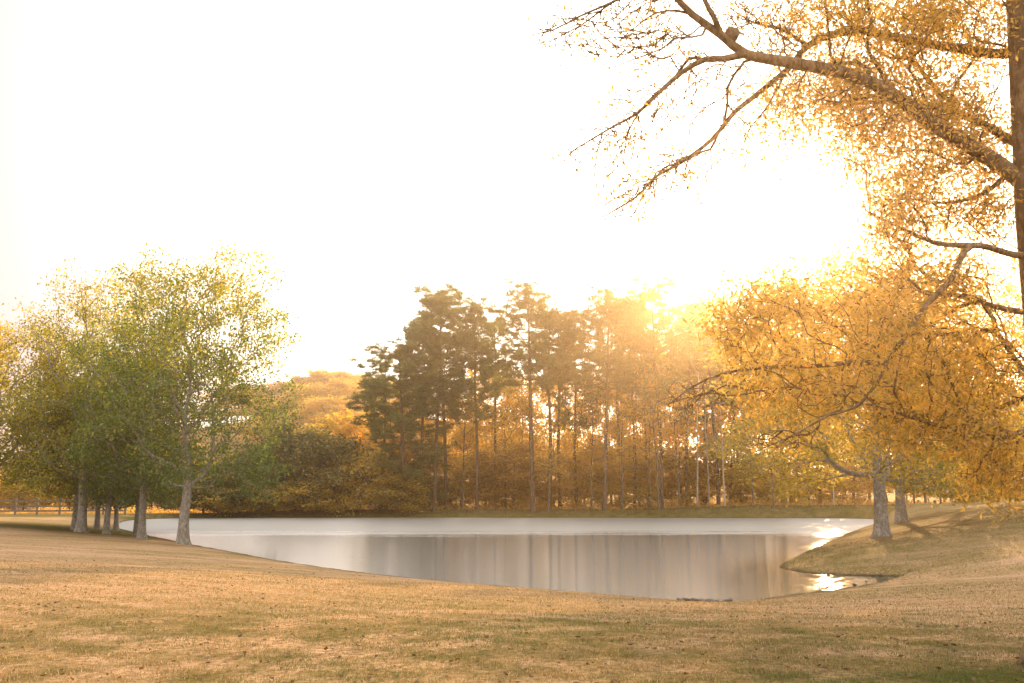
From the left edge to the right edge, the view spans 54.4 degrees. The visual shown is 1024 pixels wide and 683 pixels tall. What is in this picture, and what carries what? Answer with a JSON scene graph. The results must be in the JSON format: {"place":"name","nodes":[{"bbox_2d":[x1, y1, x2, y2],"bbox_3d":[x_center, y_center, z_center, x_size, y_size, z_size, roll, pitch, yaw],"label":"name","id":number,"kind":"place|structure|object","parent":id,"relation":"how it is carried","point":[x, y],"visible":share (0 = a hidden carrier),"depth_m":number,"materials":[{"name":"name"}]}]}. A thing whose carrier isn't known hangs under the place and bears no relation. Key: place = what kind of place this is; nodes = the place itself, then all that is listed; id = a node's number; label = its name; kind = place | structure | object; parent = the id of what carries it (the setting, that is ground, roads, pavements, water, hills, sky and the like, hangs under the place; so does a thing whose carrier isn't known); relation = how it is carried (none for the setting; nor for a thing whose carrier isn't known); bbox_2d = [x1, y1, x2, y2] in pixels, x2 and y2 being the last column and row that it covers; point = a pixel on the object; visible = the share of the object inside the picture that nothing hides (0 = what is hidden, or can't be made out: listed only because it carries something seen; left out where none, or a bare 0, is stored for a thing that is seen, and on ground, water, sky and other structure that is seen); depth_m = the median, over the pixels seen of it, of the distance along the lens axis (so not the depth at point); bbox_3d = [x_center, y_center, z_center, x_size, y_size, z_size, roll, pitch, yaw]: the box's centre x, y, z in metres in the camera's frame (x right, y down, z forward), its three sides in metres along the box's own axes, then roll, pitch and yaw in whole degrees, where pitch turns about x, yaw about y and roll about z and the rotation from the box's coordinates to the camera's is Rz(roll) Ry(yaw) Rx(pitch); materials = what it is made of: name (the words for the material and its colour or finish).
{"place":"outdoors","nodes":[
{"label":"outdoors","id":0,"kind":"place"},
{"bbox_2d":[119,517,896,601],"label":"pond water","id":1,"kind":"structure","parent":0,"point":[737,559],"depth_m":42.34,"materials":[{"name":"grey liquid"}]},
{"bbox_2d":[0,419,1023,682],"bbox_3d":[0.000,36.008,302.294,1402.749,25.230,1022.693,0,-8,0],"label":"ground","id":2,"kind":"structure","parent":0,"point":[44,537],"depth_m":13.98,"materials":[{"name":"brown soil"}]},
{"bbox_2d":[0,470,57,509],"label":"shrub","id":3,"kind":"object","parent":2,"relation":"on","point":[25,496],"visible":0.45,"depth_m":117.03,"materials":[{"name":"orange plant"}]},
{"bbox_2d":[0,315,99,492],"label":"oak tree","id":4,"kind":"object","parent":2,"relation":"on","point":[9,453],"visible":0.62,"depth_m":49.31,"materials":[{"name":"green leaves"},{"name":"pale bark"}]},
{"bbox_2d":[0,498,126,514],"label":"rail fence","id":5,"kind":"object","parent":2,"relation":"on","point":[37,510],"visible":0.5,"depth_m":86.80,"materials":[{"name":"brown wood"}]},
{"bbox_2d":[0,333,133,529],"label":"oak tree","id":6,"kind":"object","parent":2,"relation":"on","point":[74,518],"visible":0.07,"depth_m":51.87,"materials":[{"name":"green plant"}]},
{"bbox_2d":[0,377,165,504],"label":"oak tree","id":7,"kind":"object","parent":2,"relation":"on","point":[64,496],"visible":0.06,"depth_m":54.07,"materials":[{"name":"green plant"}]},
{"bbox_2d":[55,412,135,529],"bbox_3d":[-23.803,6.921,57.553,5.836,8.356,5.814,-6,-10,35],"label":"oak tree","id":8,"kind":"object","parent":2,"relation":"on","point":[97,520],"visible":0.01,"depth_m":56.98,"materials":[{"name":"green plant"}]},
{"bbox_2d":[0,257,193,532],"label":"oak tree","id":9,"kind":"object","parent":2,"relation":"on","point":[81,523],"visible":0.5,"depth_m":48.97,"materials":[{"name":"green leaves"},{"name":"pale bark"}]},
{"bbox_2d":[43,387,167,533],"bbox_3d":[-20.281,5.995,50.184,6.177,7.865,6.201,-8,-11,42],"label":"oak tree","id":10,"kind":"object","parent":2,"relation":"on","point":[106,524],"visible":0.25,"depth_m":49.40,"materials":[{"name":"green plant"}]},
{"bbox_2d":[60,314,216,538],"bbox_3d":[-17.584,4.016,47.604,6.849,11.202,7.588,0,-8,0],"label":"oak tree","id":11,"kind":"object","parent":2,"relation":"on","point":[141,533],"visible":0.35,"depth_m":46.56,"materials":[{"name":"green plant"}]},
{"bbox_2d":[78,346,202,535],"bbox_3d":[-19.326,5.093,51.570,6.249,10.341,5.993,4,-9,-24],"label":"oak tree","id":12,"kind":"object","parent":2,"relation":"on","point":[135,526],"visible":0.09,"depth_m":50.99,"materials":[{"name":"green plant"}]},
{"bbox_2d":[59,239,313,544],"bbox_3d":[-14.604,2.397,45.373,10.758,14.107,11.701,0,-8,0],"label":"oak tree","id":13,"kind":"object","parent":2,"relation":"on","point":[218,370],"visible":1,"depth_m":44.06,"materials":[{"name":"green plant"}]},
{"bbox_2d":[163,461,238,514],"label":"shrub","id":14,"kind":"object","parent":2,"relation":"on","point":[194,500],"visible":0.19,"depth_m":87.64,"materials":[{"name":"green plant"}]},
{"bbox_2d":[172,471,253,516],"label":"rusty shrub","id":15,"kind":"object","parent":2,"relation":"on","point":[217,501],"visible":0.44,"depth_m":86.63,"materials":[{"name":"brown plant"}]},
{"bbox_2d":[191,458,256,516],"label":"rusty shrub","id":16,"kind":"object","parent":2,"relation":"on","point":[226,510],"visible":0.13,"depth_m":87.51,"materials":[{"name":"brown plant"}]},
{"bbox_2d":[191,451,279,512],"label":"shrub","id":17,"kind":"object","parent":2,"relation":"on","point":[235,496],"visible":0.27,"depth_m":87.86,"materials":[{"name":"green plant"}]},
{"bbox_2d":[232,481,292,514],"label":"rusty shrub","id":18,"kind":"object","parent":2,"relation":"on","point":[249,506],"visible":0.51,"depth_m":87.64,"materials":[{"name":"brown plant"}]},
{"bbox_2d":[237,438,303,510],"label":"shrub","id":19,"kind":"object","parent":2,"relation":"on","point":[281,452],"visible":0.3,"depth_m":89.64,"materials":[{"name":"green plant"}]},
{"bbox_2d":[263,418,336,509],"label":"shrub","id":20,"kind":"object","parent":2,"relation":"on","point":[285,431],"visible":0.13,"depth_m":92.67,"materials":[{"name":"green plant"}]},
{"bbox_2d":[263,477,340,513],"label":"rusty shrub","id":21,"kind":"object","parent":2,"relation":"on","point":[295,490],"visible":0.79,"depth_m":88.00,"materials":[{"name":"brown plant"}]},
{"bbox_2d":[282,382,331,417],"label":"ridge tree","id":22,"kind":"object","parent":2,"relation":"on","point":[308,393],"visible":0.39,"depth_m":232.68,"materials":[{"name":"orange plant"}]},
{"bbox_2d":[286,369,337,394],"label":"ridge tree","id":23,"kind":"object","parent":2,"relation":"on","point":[311,378],"visible":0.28,"depth_m":256.91,"materials":[{"name":"orange plant"}]},
{"bbox_2d":[266,424,370,509],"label":"shrub","id":24,"kind":"object","parent":2,"relation":"on","point":[311,445],"visible":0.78,"depth_m":89.49,"materials":[{"name":"green plant"}]},
{"bbox_2d":[289,394,351,434],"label":"ridge tree","id":25,"kind":"object","parent":2,"relation":"on","point":[317,408],"visible":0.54,"depth_m":208.41,"materials":[{"name":"orange plant"}]},
{"bbox_2d":[302,411,356,451],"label":"gold tree","id":26,"kind":"object","parent":2,"relation":"on","point":[325,420],"visible":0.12,"depth_m":108.14,"materials":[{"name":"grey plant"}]},
{"bbox_2d":[300,376,360,414],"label":"ridge tree","id":27,"kind":"object","parent":2,"relation":"on","point":[322,388],"visible":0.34,"depth_m":230.86,"materials":[{"name":"orange plant"}]},
{"bbox_2d":[303,464,361,516],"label":"rusty shrub","id":28,"kind":"object","parent":2,"relation":"on","point":[331,509],"visible":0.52,"depth_m":88.58,"materials":[{"name":"brown plant"}]},
{"bbox_2d":[327,407,389,453],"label":"gold tree","id":29,"kind":"object","parent":2,"relation":"on","point":[354,428],"visible":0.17,"depth_m":109.80,"materials":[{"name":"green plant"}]},
{"bbox_2d":[325,447,403,515],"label":"rusty shrub","id":30,"kind":"object","parent":2,"relation":"on","point":[358,504],"visible":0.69,"depth_m":89.20,"materials":[{"name":"brown plant"}]},
{"bbox_2d":[359,355,411,445],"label":"pine tree","id":31,"kind":"object","parent":2,"relation":"on","point":[382,397],"visible":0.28,"depth_m":97.76,"materials":[{"name":"green plant"}]},
{"bbox_2d":[357,472,437,515],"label":"rusty shrub","id":32,"kind":"object","parent":2,"relation":"on","point":[398,505],"visible":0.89,"depth_m":89.18,"materials":[{"name":"brown plant"}]},
{"bbox_2d":[342,337,462,510],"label":"pine tree","id":33,"kind":"object","parent":2,"relation":"on","point":[380,386],"visible":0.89,"depth_m":91.24,"materials":[{"name":"green plant"}]},
{"bbox_2d":[367,433,461,495],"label":"gold tree","id":34,"kind":"object","parent":2,"relation":"on","point":[439,472],"visible":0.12,"depth_m":98.36,"materials":[{"name":"grey plant"}]},
{"bbox_2d":[389,310,448,508],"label":"pine tree","id":35,"kind":"object","parent":2,"relation":"on","point":[405,383],"visible":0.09,"depth_m":95.45,"materials":[{"name":"green plant"}]},
{"bbox_2d":[388,473,463,509],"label":"shrub","id":36,"kind":"object","parent":2,"relation":"on","point":[440,479],"visible":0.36,"depth_m":93.61,"materials":[{"name":"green plant"}]},
{"bbox_2d":[395,285,480,510],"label":"pine tree","id":37,"kind":"object","parent":2,"relation":"on","point":[451,314],"visible":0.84,"depth_m":92.17,"materials":[{"name":"green plant"}]},
{"bbox_2d":[401,279,479,508],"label":"pine tree","id":38,"kind":"object","parent":2,"relation":"on","point":[451,287],"visible":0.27,"depth_m":94.31,"materials":[{"name":"green plant"}]},
{"bbox_2d":[426,480,481,508],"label":"rusty shrub","id":39,"kind":"object","parent":2,"relation":"on","point":[465,498],"visible":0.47,"depth_m":95.41,"materials":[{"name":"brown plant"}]},
{"bbox_2d":[434,397,486,504],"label":"gold tree","id":40,"kind":"object","parent":2,"relation":"on","point":[454,436],"visible":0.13,"depth_m":110.73,"materials":[{"name":"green plant"}]},
{"bbox_2d":[446,393,483,506],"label":"slender tree","id":41,"kind":"object","parent":2,"relation":"on","point":[457,440],"visible":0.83,"depth_m":93.20,"materials":[{"name":"orange plant"}]},
{"bbox_2d":[439,458,503,502],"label":"gold tree","id":42,"kind":"object","parent":2,"relation":"on","point":[458,472],"visible":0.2,"depth_m":97.45,"materials":[{"name":"grey plant"}]},
{"bbox_2d":[437,292,509,509],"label":"pine tree","id":43,"kind":"object","parent":2,"relation":"on","point":[474,309],"visible":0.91,"depth_m":92.48,"materials":[{"name":"green plant"}]},
{"bbox_2d":[447,454,523,503],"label":"gold tree","id":44,"kind":"object","parent":2,"relation":"on","point":[474,468],"visible":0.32,"depth_m":96.79,"materials":[{"name":"grey plant"}]},
{"bbox_2d":[451,369,536,504],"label":"gold tree","id":45,"kind":"object","parent":2,"relation":"on","point":[491,427],"visible":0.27,"depth_m":109.37,"materials":[{"name":"grey plant"}]},
{"bbox_2d":[472,313,520,508],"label":"pine tree","id":46,"kind":"object","parent":2,"relation":"on","point":[499,388],"visible":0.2,"depth_m":98.38,"materials":[{"name":"green plant"}]},
{"bbox_2d":[478,408,526,507],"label":"slender tree","id":47,"kind":"object","parent":2,"relation":"on","point":[504,436],"visible":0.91,"depth_m":94.72,"materials":[{"name":"orange plant"}]},
{"bbox_2d":[471,474,541,508],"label":"rusty shrub","id":48,"kind":"object","parent":2,"relation":"on","point":[500,501],"visible":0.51,"depth_m":94.32,"materials":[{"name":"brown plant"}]},
{"bbox_2d":[0,498,1019,513],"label":"undergrowth","id":49,"kind":"object","parent":2,"relation":"on","point":[460,507],"visible":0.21,"depth_m":92.87,"materials":[{"name":"brown plant"}]},
{"bbox_2d":[458,439,562,508],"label":"shrub","id":50,"kind":"object","parent":2,"relation":"on","point":[514,477],"visible":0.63,"depth_m":94.76,"materials":[{"name":"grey plant"}]},
{"bbox_2d":[0,539,1023,682],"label":"fallen leaves","id":51,"kind":"object","parent":2,"relation":"on","point":[685,673],"visible":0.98,"depth_m":10.31,"materials":[{"name":"brown plant"}]},
{"bbox_2d":[497,375,548,508],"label":"gold tree","id":52,"kind":"object","parent":2,"relation":"on","point":[522,402],"visible":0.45,"depth_m":107.09,"materials":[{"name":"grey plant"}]},
{"bbox_2d":[492,276,573,512],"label":"pine tree","id":53,"kind":"object","parent":2,"relation":"on","point":[527,302],"visible":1,"depth_m":91.59,"materials":[{"name":"green plant"}]},
{"bbox_2d":[513,481,567,508],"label":"rusty shrub","id":54,"kind":"object","parent":2,"relation":"on","point":[542,502],"visible":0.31,"depth_m":95.45,"materials":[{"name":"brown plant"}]},
{"bbox_2d":[518,374,573,468],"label":"gold tree","id":55,"kind":"object","parent":2,"relation":"on","point":[542,399],"visible":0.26,"depth_m":107.15,"materials":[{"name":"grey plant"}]},
{"bbox_2d":[510,302,585,508],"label":"pine tree","id":56,"kind":"object","parent":2,"relation":"on","point":[553,340],"visible":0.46,"depth_m":94.79,"materials":[{"name":"green plant"}]},
{"bbox_2d":[526,421,576,511],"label":"slender tree","id":57,"kind":"object","parent":2,"relation":"on","point":[550,460],"visible":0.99,"depth_m":90.22,"materials":[{"name":"orange plant"}]},
{"bbox_2d":[519,309,591,507],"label":"pine tree","id":58,"kind":"object","parent":2,"relation":"on","point":[568,388],"visible":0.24,"depth_m":96.59,"materials":[{"name":"green plant"}]},
{"bbox_2d":[518,453,598,507],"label":"gold tree","id":59,"kind":"object","parent":2,"relation":"on","point":[555,482],"visible":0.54,"depth_m":94.84,"materials":[{"name":"grey plant"}]},
{"bbox_2d":[113,504,1023,583],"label":"bank grass","id":60,"kind":"structure","parent":2,"relation":"on","point":[797,507],"depth_m":88.09,"materials":[{"name":"brown plant"}]},
{"bbox_2d":[535,309,606,504],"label":"pine tree","id":61,"kind":"object","parent":2,"relation":"on","point":[567,413],"visible":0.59,"depth_m":95.67,"materials":[{"name":"green plant"}]},
{"bbox_2d":[547,366,604,502],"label":"gold tree","id":62,"kind":"object","parent":2,"relation":"on","point":[570,434],"visible":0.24,"depth_m":103.62,"materials":[{"name":"grey plant"}]},
{"bbox_2d":[555,471,620,508],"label":"rusty shrub","id":63,"kind":"object","parent":2,"relation":"on","point":[594,496],"visible":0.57,"depth_m":95.01,"materials":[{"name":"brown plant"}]},
{"bbox_2d":[569,378,612,508],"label":"slender tree","id":64,"kind":"object","parent":2,"relation":"on","point":[590,433],"visible":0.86,"depth_m":93.69,"materials":[{"name":"orange plant"}]},
{"bbox_2d":[562,442,638,506],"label":"gold tree","id":65,"kind":"object","parent":2,"relation":"on","point":[597,467],"visible":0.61,"depth_m":95.33,"materials":[{"name":"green plant"}]},
{"bbox_2d":[571,282,649,509],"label":"pine tree","id":66,"kind":"object","parent":2,"relation":"on","point":[618,364],"visible":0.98,"depth_m":92.43,"materials":[{"name":"green plant"}]},
{"bbox_2d":[579,378,643,501],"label":"gold tree","id":67,"kind":"object","parent":2,"relation":"on","point":[610,426],"visible":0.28,"depth_m":104.75,"materials":[{"name":"grey plant"}]},
{"bbox_2d":[585,295,638,497],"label":"pine tree","id":68,"kind":"object","parent":2,"relation":"on","point":[603,380],"visible":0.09,"depth_m":101.78,"materials":[{"name":"brown plant"}]},
{"bbox_2d":[599,399,649,509],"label":"slender tree","id":69,"kind":"object","parent":2,"relation":"on","point":[621,441],"visible":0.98,"depth_m":91.99,"materials":[{"name":"brown plant"}]},
{"bbox_2d":[598,312,663,508],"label":"pine tree","id":70,"kind":"object","parent":2,"relation":"on","point":[631,391],"visible":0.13,"depth_m":97.23,"materials":[{"name":"brown plant"}]},
{"bbox_2d":[594,454,669,494],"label":"gold tree","id":71,"kind":"object","parent":2,"relation":"on","point":[639,476],"visible":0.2,"depth_m":97.36,"materials":[{"name":"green plant"}]},
{"bbox_2d":[610,286,667,500],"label":"pine tree","id":72,"kind":"object","parent":2,"relation":"on","point":[636,301],"visible":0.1,"depth_m":100.09,"materials":[{"name":"brown plant"}]},
{"bbox_2d":[607,479,673,508],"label":"rusty shrub","id":73,"kind":"object","parent":2,"relation":"on","point":[643,490],"visible":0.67,"depth_m":94.64,"materials":[{"name":"brown plant"}]},
{"bbox_2d":[613,442,680,500],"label":"gold tree","id":74,"kind":"object","parent":2,"relation":"on","point":[644,471],"visible":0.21,"depth_m":98.61,"materials":[{"name":"grey plant"}]},
{"bbox_2d":[624,358,679,508],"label":"slender tree","id":75,"kind":"object","parent":2,"relation":"on","point":[655,449],"visible":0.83,"depth_m":91.86,"materials":[{"name":"brown plant"}]},
{"bbox_2d":[625,379,680,508],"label":"slender tree","id":76,"kind":"object","parent":2,"relation":"on","point":[649,440],"visible":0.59,"depth_m":93.23,"materials":[{"name":"brown plant"}]},
{"bbox_2d":[619,274,692,508],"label":"pine tree","id":77,"kind":"object","parent":2,"relation":"on","point":[663,321],"visible":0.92,"depth_m":92.56,"materials":[{"name":"yellow plant"}]},
{"bbox_2d":[639,339,693,455],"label":"gold tree","id":78,"kind":"object","parent":2,"relation":"on","point":[669,431],"visible":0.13,"depth_m":108.39,"materials":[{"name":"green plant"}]},
{"bbox_2d":[648,379,699,507],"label":"slender tree","id":79,"kind":"object","parent":2,"relation":"on","point":[678,436],"visible":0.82,"depth_m":91.47,"materials":[{"name":"brown plant"}]},
{"bbox_2d":[626,447,736,504],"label":"gold tree","id":80,"kind":"object","parent":2,"relation":"on","point":[705,491],"visible":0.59,"depth_m":96.08,"materials":[{"name":"grey plant"}]},
{"bbox_2d":[659,476,722,506],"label":"rusty shrub","id":81,"kind":"object","parent":2,"relation":"on","point":[693,494],"visible":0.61,"depth_m":95.91,"materials":[{"name":"brown plant"}]},
{"bbox_2d":[658,298,727,507],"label":"pine tree","id":82,"kind":"object","parent":2,"relation":"on","point":[692,327],"visible":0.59,"depth_m":95.74,"materials":[{"name":"orange plant"}]},
{"bbox_2d":[667,333,740,453],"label":"gold tree","id":83,"kind":"object","parent":2,"relation":"on","point":[699,431],"visible":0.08,"depth_m":106.89,"materials":[{"name":"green plant"}]},
{"bbox_2d":[665,439,743,503],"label":"gold tree","id":84,"kind":"object","parent":2,"relation":"on","point":[711,479],"visible":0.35,"depth_m":96.81,"materials":[{"name":"grey plant"}]},
{"bbox_2d":[666,300,744,506],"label":"pine tree","id":85,"kind":"object","parent":2,"relation":"on","point":[689,308],"visible":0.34,"depth_m":95.78,"materials":[{"name":"orange plant"}]},
{"bbox_2d":[690,290,759,504],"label":"pine tree","id":86,"kind":"object","parent":2,"relation":"on","point":[727,295],"visible":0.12,"depth_m":97.50,"materials":[{"name":"brown plant"}]},
{"bbox_2d":[694,435,771,502],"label":"gold tree","id":87,"kind":"object","parent":2,"relation":"on","point":[725,476],"visible":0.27,"depth_m":95.91,"materials":[{"name":"grey plant"}]},
{"bbox_2d":[701,361,766,505],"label":"gold tree","id":88,"kind":"object","parent":2,"relation":"on","point":[719,421],"visible":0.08,"depth_m":103.78,"materials":[{"name":"grey plant"}]},
{"bbox_2d":[725,382,772,501],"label":"slender tree","id":89,"kind":"object","parent":2,"relation":"on","point":[748,441],"visible":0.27,"depth_m":94.87,"materials":[{"name":"brown plant"}]},
{"bbox_2d":[720,472,778,504],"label":"rusty shrub","id":90,"kind":"object","parent":2,"relation":"on","point":[739,496],"visible":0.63,"depth_m":95.43,"materials":[{"name":"brown plant"}]},
{"bbox_2d":[720,457,791,499],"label":"gold tree","id":91,"kind":"object","parent":2,"relation":"on","point":[732,489],"visible":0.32,"depth_m":96.01,"materials":[{"name":"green plant"}]},
{"bbox_2d":[522,0,1023,664],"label":"oak tree","id":92,"kind":"object","parent":2,"relation":"on","point":[942,116],"visible":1,"depth_m":8.90,"materials":[{"name":"brown plant"}]},
{"bbox_2d":[758,479,819,503],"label":"rusty shrub","id":93,"kind":"object","parent":2,"relation":"on","point":[794,500],"visible":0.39,"depth_m":95.69,"materials":[{"name":"orange plant"}]},
{"bbox_2d":[786,440,860,503],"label":"gold tree","id":94,"kind":"object","parent":2,"relation":"on","point":[799,479],"visible":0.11,"depth_m":97.06,"materials":[{"name":"grey plant"}]},
{"bbox_2d":[810,480,873,505],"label":"rusty shrub","id":95,"kind":"object","parent":2,"relation":"on","point":[837,491],"visible":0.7,"depth_m":96.40,"materials":[{"name":"orange plant"}]},
{"bbox_2d":[820,435,879,503],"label":"gold tree","id":96,"kind":"object","parent":2,"relation":"on","point":[853,486],"visible":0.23,"depth_m":95.01,"materials":[{"name":"grey plant"}]},
{"bbox_2d":[693,243,1023,538],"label":"bank oak tree","id":97,"kind":"object","parent":2,"relation":"on","point":[880,475],"visible":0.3,"depth_m":39.38,"materials":[{"name":"orange plant"}]},
{"bbox_2d":[773,274,1023,523],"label":"bank oak tree","id":98,"kind":"object","parent":2,"relation":"on","point":[901,515],"visible":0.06,"depth_m":49.31,"materials":[{"name":"orange plant"}]},
{"bbox_2d":[916,242,1023,466],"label":"bank oak tree","id":99,"kind":"object","parent":2,"relation":"on","point":[1016,298],"visible":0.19,"depth_m":47.67,"materials":[{"name":"orange plant"}]},
{"bbox_2d":[0,0,1023,469],"label":"sky","id":100,"kind":"structure","parent":0,"point":[381,148],"materials":[{"name":"white"}]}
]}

